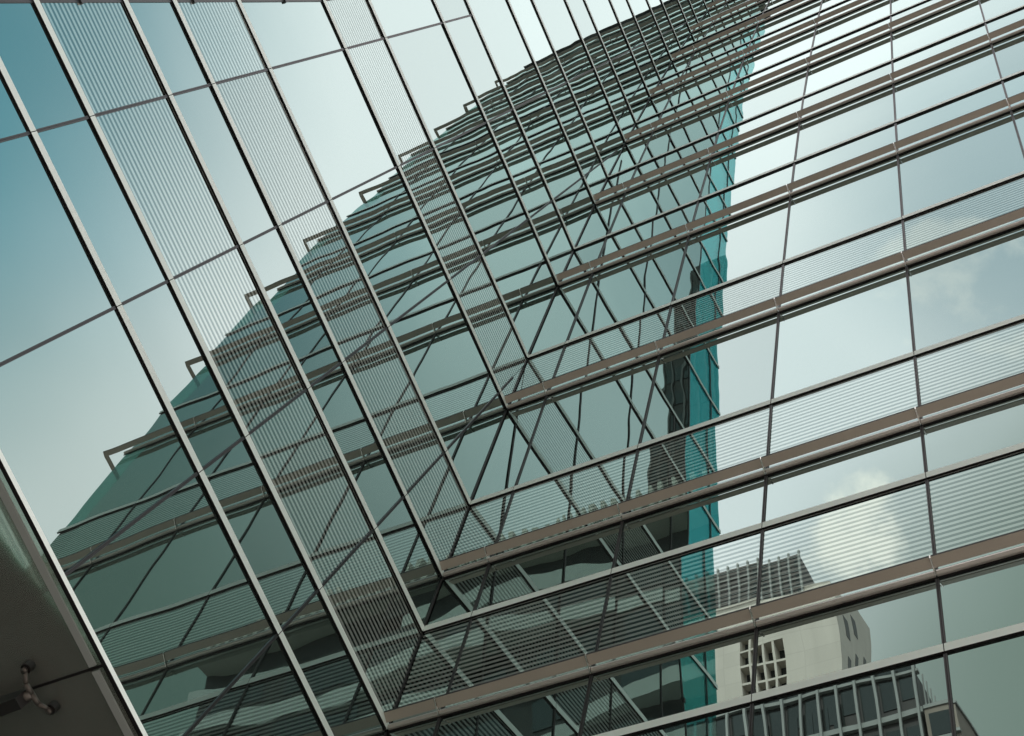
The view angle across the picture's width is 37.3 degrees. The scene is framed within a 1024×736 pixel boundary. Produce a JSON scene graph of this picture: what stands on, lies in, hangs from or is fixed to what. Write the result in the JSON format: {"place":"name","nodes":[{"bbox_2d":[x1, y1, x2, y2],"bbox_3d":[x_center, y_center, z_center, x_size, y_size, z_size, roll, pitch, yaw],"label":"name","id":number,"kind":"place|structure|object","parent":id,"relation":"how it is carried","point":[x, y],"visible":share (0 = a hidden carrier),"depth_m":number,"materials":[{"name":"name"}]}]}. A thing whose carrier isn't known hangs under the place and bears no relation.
{"place":"outdoors","nodes":[
{"label":"outdoors","id":0,"kind":"place"},
{"label":"ground","id":1,"kind":"structure","parent":0,"visible":0},
{"bbox_2d":[0,0,715,735],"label":"glass building","id":2,"kind":"structure","parent":1,"relation":"on","point":[278,282],"depth_m":16.92,"materials":[{"name":"glass"}]},
{"bbox_2d":[0,75,27,138],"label":"window pane","id":3,"kind":"structure","parent":2,"relation":"in","point":[11,122],"depth_m":14.05,"materials":[{"name":"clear glass"}]},
{"bbox_2d":[0,3,86,132],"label":"window pane","id":4,"kind":"structure","parent":2,"relation":"in","point":[28,54],"depth_m":14.67,"materials":[{"name":"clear glass"}]},
{"bbox_2d":[0,135,113,361],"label":"window pane","id":5,"kind":"structure","parent":2,"relation":"in","point":[50,284],"depth_m":13.79,"materials":[{"name":"blue glass"}]},
{"bbox_2d":[0,449,147,735],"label":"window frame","id":6,"kind":"object","parent":2,"relation":"attached to","point":[58,676],"visible":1,"depth_m":7.06,"materials":[{"name":"metal"}]},
{"bbox_2d":[0,309,195,580],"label":"window pane","id":7,"kind":"structure","parent":2,"relation":"in","point":[88,439],"depth_m":13.49,"materials":[{"name":"clear glass"}]},
{"bbox_2d":[38,119,166,301],"bbox_3d":[-4.030,-1.549,14.885,0.042,1.037,1.794,-20,-80,21],"label":"window pane","id":8,"kind":"structure","parent":2,"relation":"in","point":[89,179],"depth_m":14.89,"materials":[{"name":"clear glass"}]},
{"bbox_2d":[56,473,275,735],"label":"window pane","id":9,"kind":"structure","parent":2,"relation":"in","point":[171,604],"depth_m":13.77,"materials":[{"name":"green glass"}]},
{"bbox_2d":[130,2,210,95],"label":"window pane","id":10,"kind":"structure","parent":2,"relation":"in","point":[166,36],"depth_m":17.11,"materials":[{"name":"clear glass"}]},
{"bbox_2d":[123,283,241,466],"bbox_3d":[-3.307,0.069,15.186,0.039,1.037,1.781,-20,-80,21],"label":"window pane","id":11,"kind":"structure","parent":2,"relation":"in","point":[156,317],"depth_m":15.19,"materials":[{"name":"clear glass"}]},
{"bbox_2d":[174,86,275,241],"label":"window pane","id":12,"kind":"structure","parent":2,"relation":"in","point":[201,110],"depth_m":17.35,"materials":[{"name":"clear glass"}]},
{"bbox_2d":[188,637,325,735],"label":"window pane","id":13,"kind":"structure","parent":2,"relation":"in","point":[269,699],"depth_m":14.63,"materials":[{"name":"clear glass"}]},
{"bbox_2d":[201,440,316,627],"bbox_3d":[-2.579,1.692,15.487,0.042,1.037,1.807,-20,-80,21],"label":"window pane","id":14,"kind":"structure","parent":2,"relation":"in","point":[235,478],"depth_m":15.49,"materials":[{"name":"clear glass"}]},
{"bbox_2d":[244,228,339,383],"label":"window pane","id":15,"kind":"structure","parent":2,"relation":"in","point":[268,253],"depth_m":17.65,"materials":[{"name":"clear glass"}]},
{"bbox_2d":[242,2,342,69],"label":"window pane","id":16,"kind":"structure","parent":2,"relation":"in","point":[287,32],"depth_m":20.08,"materials":[{"name":"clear glass"}]},
{"bbox_2d":[273,51,395,197],"bbox_3d":[-2.374,-3.321,20.429,0.041,2.544,1.794,-20,-80,21],"label":"window pane","id":17,"kind":"structure","parent":2,"relation":"in","point":[325,97],"depth_m":20.37,"materials":[{"name":"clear glass"}]},
{"bbox_2d":[283,593,388,735],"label":"window pane","id":18,"kind":"structure","parent":2,"relation":"in","point":[313,638],"depth_m":15.81,"materials":[{"name":"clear glass"}]},
{"bbox_2d":[306,365,402,523],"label":"window pane","id":19,"kind":"structure","parent":2,"relation":"in","point":[336,397],"depth_m":17.96,"materials":[{"name":"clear glass"}]},
{"bbox_2d":[333,168,446,322],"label":"window pane","id":20,"kind":"structure","parent":2,"relation":"in","point":[380,218],"depth_m":20.68,"materials":[{"name":"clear glass"}]},
{"bbox_2d":[371,0,440,35],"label":"window pane","id":21,"kind":"structure","parent":2,"relation":"in","point":[395,16],"depth_m":23.99,"materials":[{"name":"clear glass"}]},
{"bbox_2d":[378,499,442,634],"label":"window pane","id":22,"kind":"structure","parent":2,"relation":"in","point":[399,531],"depth_m":18.20,"materials":[{"name":"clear glass"}]},
{"bbox_2d":[388,24,484,145],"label":"window pane","id":23,"kind":"structure","parent":2,"relation":"in","point":[428,61],"depth_m":24.31,"materials":[{"name":"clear glass"}]},
{"bbox_2d":[387,282,497,446],"bbox_3d":[-0.922,-0.080,21.031,0.042,2.544,1.807,-20,-80,21],"label":"window pane","id":24,"kind":"structure","parent":2,"relation":"in","point":[437,343],"depth_m":20.98,"materials":[{"name":"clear glass"}]},
{"bbox_2d":[448,395,507,507],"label":"window pane","id":25,"kind":"structure","parent":2,"relation":"in","point":[469,454],"depth_m":20.95,"materials":[{"name":"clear glass"}]},
{"bbox_2d":[437,124,526,251],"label":"window pane","id":26,"kind":"structure","parent":2,"relation":"in","point":[473,163],"depth_m":24.61,"materials":[{"name":"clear glass"}]},
{"bbox_2d":[468,0,545,106],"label":"window pane","id":27,"kind":"structure","parent":2,"relation":"in","point":[495,19],"depth_m":28.19,"materials":[{"name":"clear glass"}]},
{"bbox_2d":[484,220,558,360],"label":"window pane","id":28,"kind":"structure","parent":2,"relation":"in","point":[518,265],"depth_m":24.80,"materials":[{"name":"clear glass"}]},
{"bbox_2d":[515,93,581,197],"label":"window pane","id":29,"kind":"structure","parent":2,"relation":"in","point":[539,121],"depth_m":28.53,"materials":[{"name":"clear glass"}]},
{"bbox_2d":[534,0,592,79],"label":"window pane","id":30,"kind":"structure","parent":2,"relation":"in","point":[556,17],"depth_m":31.96,"materials":[{"name":"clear glass"}]},
{"bbox_2d":[552,179,594,251],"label":"window pane","id":31,"kind":"structure","parent":2,"relation":"in","point":[575,205],"depth_m":28.64,"materials":[{"name":"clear glass"}]},
{"bbox_2d":[569,70,624,160],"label":"window pane","id":32,"kind":"structure","parent":2,"relation":"in","point":[587,90],"depth_m":32.28,"materials":[{"name":"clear glass"}]},
{"bbox_2d":[586,0,629,58],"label":"window pane","id":33,"kind":"structure","parent":2,"relation":"in","point":[602,12],"depth_m":35.68,"materials":[{"name":"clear glass"}]},
{"bbox_2d":[603,145,625,179],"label":"window pane","id":34,"kind":"structure","parent":2,"relation":"in","point":[609,163],"depth_m":32.00,"materials":[{"name":"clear glass"}]},
{"bbox_2d":[612,51,650,124],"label":"window pane","id":35,"kind":"structure","parent":2,"relation":"in","point":[626,69],"depth_m":35.89,"materials":[{"name":"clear glass"}]},
{"bbox_2d":[629,0,659,41],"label":"window pane","id":36,"kind":"structure","parent":2,"relation":"in","point":[642,12],"depth_m":39.49,"materials":[{"name":"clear glass"}]},
{"bbox_2d":[646,36,671,80],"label":"window pane","id":37,"kind":"structure","parent":2,"relation":"in","point":[661,58],"depth_m":39.63,"materials":[{"name":"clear glass"}]},
{"bbox_2d":[662,0,685,27],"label":"window pane","id":38,"kind":"structure","parent":2,"relation":"in","point":[672,7],"depth_m":43.19,"materials":[{"name":"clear glass"}]},
{"bbox_2d":[674,23,690,48],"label":"window pane","id":39,"kind":"structure","parent":2,"relation":"in","point":[682,32],"depth_m":43.24,"materials":[{"name":"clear glass"}]},
{"bbox_2d":[690,0,706,16],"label":"window pane","id":40,"kind":"structure","parent":2,"relation":"in","point":[699,7],"depth_m":46.85,"materials":[{"name":"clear glass"}]},
{"bbox_2d":[384,0,1023,735],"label":"glass building","id":41,"kind":"structure","parent":1,"relation":"on","point":[754,464],"depth_m":18.41,"materials":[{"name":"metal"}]},
{"bbox_2d":[388,719,436,735],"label":"window pane","id":42,"kind":"structure","parent":41,"relation":"in","point":[424,729],"depth_m":16.13,"materials":[{"name":"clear glass"}]},
{"bbox_2d":[428,562,489,624],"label":"window pane","id":43,"kind":"structure","parent":41,"relation":"in","point":[458,594],"depth_m":18.19,"materials":[{"name":"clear glass"}]},
{"bbox_2d":[474,397,544,498],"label":"window pane","id":44,"kind":"structure","parent":41,"relation":"in","point":[501,472],"depth_m":21.10,"materials":[{"name":"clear glass"}]},
{"bbox_2d":[436,673,591,735],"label":"window pane","id":45,"kind":"structure","parent":41,"relation":"in","point":[557,710],"depth_m":15.46,"materials":[{"name":"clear glass"}]},
{"bbox_2d":[476,520,622,609],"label":"window pane","id":46,"kind":"structure","parent":41,"relation":"in","point":[591,553],"depth_m":17.74,"materials":[{"name":"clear glass"}]},
{"bbox_2d":[532,275,590,353],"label":"window pane","id":47,"kind":"structure","parent":41,"relation":"in","point":[555,330],"depth_m":24.90,"materials":[{"name":"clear glass"}]},
{"bbox_2d":[517,357,656,484],"bbox_3d":[1.069,0.721,20.701,1.797,2.551,0.555,-20,-80,21],"label":"window pane","id":48,"kind":"structure","parent":41,"relation":"in","point":[602,416],"depth_m":20.65,"materials":[{"name":"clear glass"}]},
{"bbox_2d":[578,194,623,245],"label":"window pane","id":49,"kind":"structure","parent":41,"relation":"in","point":[601,219],"depth_m":28.70,"materials":[{"name":"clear glass"}]},
{"bbox_2d":[568,238,686,339],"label":"window pane","id":50,"kind":"structure","parent":41,"relation":"in","point":[645,282],"depth_m":24.45,"materials":[{"name":"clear glass"}]},
{"bbox_2d":[611,134,650,174],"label":"window pane","id":51,"kind":"structure","parent":41,"relation":"in","point":[632,152],"depth_m":32.35,"materials":[{"name":"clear glass"}]},
{"bbox_2d":[639,89,673,120],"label":"window pane","id":52,"kind":"structure","parent":41,"relation":"in","point":[657,103],"depth_m":35.94,"materials":[{"name":"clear glass"}]},
{"bbox_2d":[609,160,708,233],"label":"window pane","id":53,"kind":"structure","parent":41,"relation":"in","point":[684,186],"depth_m":28.25,"materials":[{"name":"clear glass"}]},
{"bbox_2d":[581,627,756,735],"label":"window pane","id":54,"kind":"structure","parent":41,"relation":"in","point":[721,670],"depth_m":14.72,"materials":[{"name":"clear glass"}]},
{"bbox_2d":[664,53,692,77],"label":"window pane","id":55,"kind":"structure","parent":41,"relation":"in","point":[678,65],"depth_m":39.68,"materials":[{"name":"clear glass"}]},
{"bbox_2d":[640,101,727,162],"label":"window pane","id":56,"kind":"structure","parent":41,"relation":"in","point":[707,122],"depth_m":31.90,"materials":[{"name":"clear glass"}]},
{"bbox_2d":[615,478,763,566],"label":"window pane","id":57,"kind":"structure","parent":41,"relation":"in","point":[735,508],"depth_m":17.08,"materials":[{"name":"clear glass"}]},
{"bbox_2d":[630,704,749,735],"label":"window pane","id":58,"kind":"structure","parent":41,"relation":"in","point":[732,722],"depth_m":13.93,"materials":[{"name":"clear glass"}]},
{"bbox_2d":[684,25,710,45],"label":"window pane","id":59,"kind":"structure","parent":41,"relation":"in","point":[697,35],"depth_m":43.33,"materials":[{"name":"clear glass"}]},
{"bbox_2d":[665,59,742,109],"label":"window pane","id":60,"kind":"structure","parent":41,"relation":"in","point":[727,74],"depth_m":35.51,"materials":[{"name":"clear glass"}]},
{"bbox_2d":[641,314,776,442],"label":"window pane","id":61,"kind":"structure","parent":41,"relation":"in","point":[731,371],"depth_m":19.99,"materials":[{"name":"clear glass"}]},
{"bbox_2d":[702,4,724,20],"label":"window pane","id":62,"kind":"structure","parent":41,"relation":"in","point":[717,10],"depth_m":46.90,"materials":[{"name":"clear glass"}]},
{"bbox_2d":[687,26,756,67],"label":"window pane","id":63,"kind":"structure","parent":41,"relation":"in","point":[745,36],"depth_m":39.22,"materials":[{"name":"clear glass"}]},
{"bbox_2d":[674,198,788,300],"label":"window pane","id":64,"kind":"structure","parent":41,"relation":"in","point":[753,241],"depth_m":23.79,"materials":[{"name":"clear glass"}]},
{"bbox_2d":[721,0,747,11],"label":"window pane","id":65,"kind":"structure","parent":41,"relation":"in","point":[732,3],"depth_m":46.43,"materials":[{"name":"clear glass"}]},
{"bbox_2d":[705,0,768,36],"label":"window pane","id":66,"kind":"structure","parent":41,"relation":"in","point":[759,8],"depth_m":42.86,"materials":[{"name":"clear glass"}]},
{"bbox_2d":[700,123,798,197],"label":"window pane","id":67,"kind":"structure","parent":41,"relation":"in","point":[777,149],"depth_m":27.59,"materials":[{"name":"clear glass"}]},
{"bbox_2d":[720,68,806,129],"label":"window pane","id":68,"kind":"structure","parent":41,"relation":"in","point":[791,87],"depth_m":31.24,"materials":[{"name":"clear glass"}]},
{"bbox_2d":[738,28,814,78],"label":"window pane","id":69,"kind":"structure","parent":41,"relation":"in","point":[802,42],"depth_m":34.84,"materials":[{"name":"clear glass"}]},
{"bbox_2d":[766,0,787,9],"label":"window pane","id":70,"kind":"structure","parent":41,"relation":"in","point":[772,3],"depth_m":42.03,"materials":[{"name":"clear glass"}]},
{"bbox_2d":[752,0,821,39],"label":"window pane","id":71,"kind":"structure","parent":41,"relation":"in","point":[812,7],"depth_m":38.54,"materials":[{"name":"clear glass"}]},
{"bbox_2d":[821,0,842,9],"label":"window pane","id":72,"kind":"structure","parent":41,"relation":"in","point":[826,3],"depth_m":37.68,"materials":[{"name":"clear glass"}]},
{"bbox_2d":[773,268,912,398],"bbox_3d":[4.225,-0.446,19.385,1.799,2.551,0.553,-20,-80,21],"label":"window pane","id":73,"kind":"structure","parent":41,"relation":"in","point":[866,324],"depth_m":19.32,"materials":[{"name":"clear glass"}]},
{"bbox_2d":[785,156,902,258],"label":"window pane","id":74,"kind":"structure","parent":41,"relation":"in","point":[866,198],"depth_m":23.12,"materials":[{"name":"clear glass"}]},
{"bbox_2d":[765,426,926,520],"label":"window pane","id":75,"kind":"structure","parent":41,"relation":"in","point":[898,457],"depth_m":16.42,"materials":[{"name":"clear glass"}]},
{"bbox_2d":[796,86,895,158],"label":"window pane","id":76,"kind":"structure","parent":41,"relation":"in","point":[874,110],"depth_m":26.93,"materials":[{"name":"clear glass"}]},
{"bbox_2d":[805,34,890,94],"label":"window pane","id":77,"kind":"structure","parent":41,"relation":"in","point":[873,53],"depth_m":30.57,"materials":[{"name":"clear glass"}]},
{"bbox_2d":[755,580,944,692],"bbox_3d":[3.103,2.518,14.064,1.799,1.046,0.277,-20,-80,21],"label":"window pane","id":78,"kind":"structure","parent":41,"relation":"in","point":[903,621],"depth_m":14.06,"materials":[{"name":"clear glass"}]},
{"bbox_2d":[813,0,889,46],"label":"window pane","id":79,"kind":"structure","parent":41,"relation":"in","point":[877,10],"depth_m":34.17,"materials":[{"name":"clear glass"}]},
{"bbox_2d":[753,654,951,735],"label":"window pane","id":80,"kind":"structure","parent":41,"relation":"in","point":[908,699],"depth_m":13.20,"materials":[{"name":"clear glass"}]},
{"bbox_2d":[891,0,922,12],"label":"window pane","id":81,"kind":"structure","parent":41,"relation":"in","point":[896,5],"depth_m":33.27,"materials":[{"name":"clear glass"}]},
{"bbox_2d":[892,0,982,57],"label":"window pane","id":82,"kind":"structure","parent":41,"relation":"in","point":[967,14],"depth_m":29.91,"materials":[{"name":"clear glass"}]},
{"bbox_2d":[894,45,999,119],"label":"window pane","id":83,"kind":"structure","parent":41,"relation":"in","point":[974,70],"depth_m":26.27,"materials":[{"name":"clear glass"}]},
{"bbox_2d":[899,112,1023,215],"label":"window pane","id":84,"kind":"structure","parent":41,"relation":"in","point":[987,152],"depth_m":22.46,"materials":[{"name":"clear glass"}]},
{"bbox_2d":[908,226,1023,349],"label":"window pane","id":85,"kind":"structure","parent":41,"relation":"in","point":[978,285],"depth_m":18.77,"materials":[{"name":"clear glass"}]},
{"bbox_2d":[923,395,1023,470],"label":"window pane","id":86,"kind":"structure","parent":41,"relation":"in","point":[997,426],"depth_m":15.90,"materials":[{"name":"clear glass"}]},
{"bbox_2d":[939,556,1023,642],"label":"window pane","id":87,"kind":"structure","parent":41,"relation":"in","point":[988,598],"depth_m":13.60,"materials":[{"name":"clear glass"}]},
{"bbox_2d":[947,633,1023,735],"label":"window pane","id":88,"kind":"structure","parent":41,"relation":"in","point":[987,679],"depth_m":12.65,"materials":[{"name":"clear glass"}]},
{"bbox_2d":[980,0,1023,20],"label":"window pane","id":89,"kind":"structure","parent":41,"relation":"in","point":[991,8],"depth_m":29.02,"materials":[{"name":"clear glass"}]},
{"bbox_2d":[993,32,1023,77],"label":"window pane","id":90,"kind":"structure","parent":41,"relation":"in","point":[1009,52],"depth_m":25.95,"materials":[{"name":"clear glass"}]},
{"bbox_2d":[1012,107,1023,148],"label":"window pane","id":91,"kind":"structure","parent":41,"relation":"in","point":[1018,114],"depth_m":22.84,"materials":[{"name":"clear glass"}]}
]}

